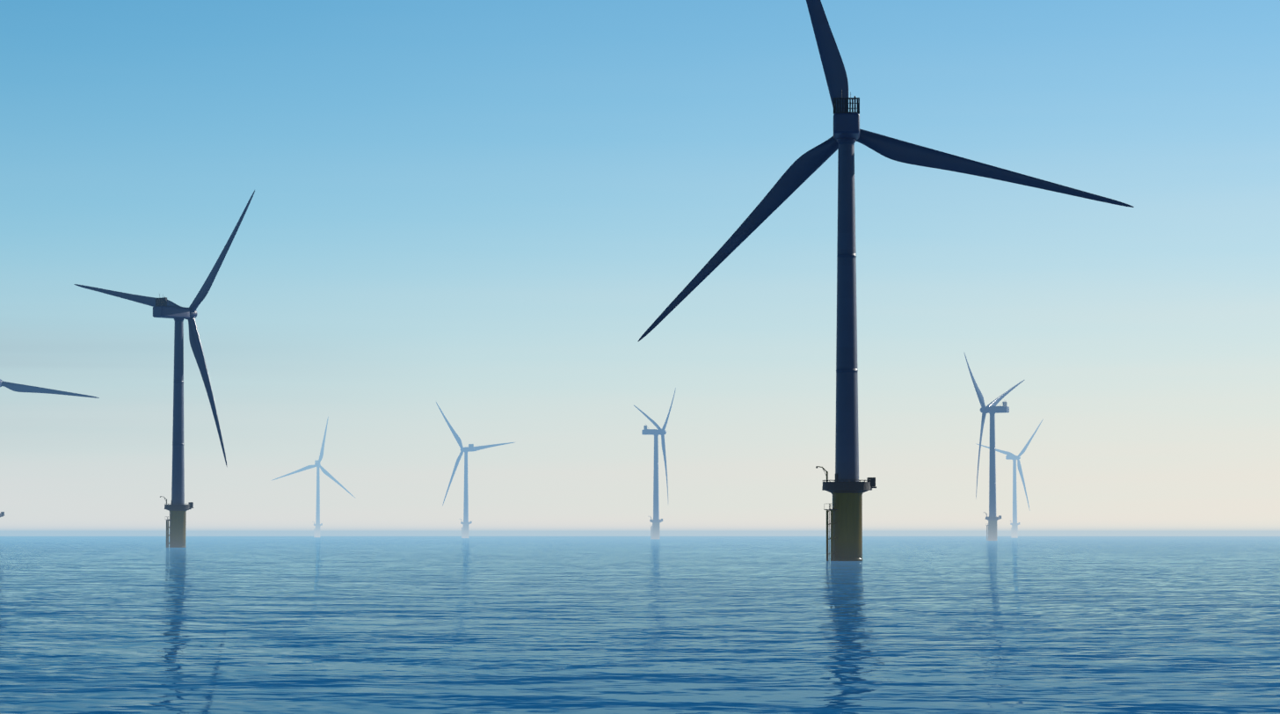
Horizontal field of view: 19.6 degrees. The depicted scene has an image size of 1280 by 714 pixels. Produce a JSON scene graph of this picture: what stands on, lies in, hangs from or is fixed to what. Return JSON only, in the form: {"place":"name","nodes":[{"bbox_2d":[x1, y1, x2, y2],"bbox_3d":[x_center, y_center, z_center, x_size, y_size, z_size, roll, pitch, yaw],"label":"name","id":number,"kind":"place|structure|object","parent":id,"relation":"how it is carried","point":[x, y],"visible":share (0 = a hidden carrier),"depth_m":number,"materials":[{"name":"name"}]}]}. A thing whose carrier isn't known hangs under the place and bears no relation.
{"place":"outdoors","nodes":[
{"label":"outdoors","id":0,"kind":"place"},
{"bbox_2d":[0,536,1279,713],"bbox_3d":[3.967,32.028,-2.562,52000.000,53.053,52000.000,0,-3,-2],"label":"sea","id":1,"kind":"structure","parent":0,"point":[635,624],"depth_m":219.26,"materials":[{"name":"liquid"}]},
{"bbox_2d":[0,378,99,516],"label":"wind turbine","id":2,"kind":"object","parent":1,"relation":"on","point":[18,387],"visible":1,"depth_m":1900.96,"materials":[{"name":"paint"}]},
{"bbox_2d":[73,190,254,547],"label":"wind turbine","id":3,"kind":"object","parent":1,"relation":"on","point":[178,508],"visible":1,"depth_m":1291.42,"materials":[{"name":"paint"}]},
{"bbox_2d":[272,416,353,537],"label":"wind turbine","id":4,"kind":"object","parent":1,"relation":"on","point":[317,524],"visible":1,"depth_m":4186.39,"materials":[{"name":"paint"}]},
{"bbox_2d":[436,401,514,538],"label":"wind turbine","id":5,"kind":"object","parent":1,"relation":"on","point":[466,522],"visible":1,"depth_m":3421.79,"materials":[{"name":"paint"}]},
{"bbox_2d":[633,387,676,538],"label":"wind turbine","id":6,"kind":"object","parent":1,"relation":"on","point":[656,520],"visible":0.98,"depth_m":2832.80,"materials":[{"name":"paint"}]},
{"bbox_2d":[637,0,1134,560],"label":"wind turbine","id":7,"kind":"object","parent":1,"relation":"on","point":[847,487],"visible":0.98,"depth_m":701.48,"materials":[{"name":"paint"}]},
{"bbox_2d":[964,353,1024,540],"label":"wind turbine","id":8,"kind":"object","parent":1,"relation":"on","point":[992,409],"visible":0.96,"depth_m":2314.88,"materials":[{"name":"paint"}]},
{"bbox_2d":[977,420,1042,538],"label":"wind turbine","id":9,"kind":"object","parent":1,"relation":"on","point":[1009,455],"visible":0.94,"depth_m":3789.43,"materials":[{"name":"paint"}]},
{"bbox_2d":[0,0,1279,536],"label":"sky","id":10,"kind":"structure","parent":0,"point":[481,210],"materials":[{"name":"blue"}]}
]}

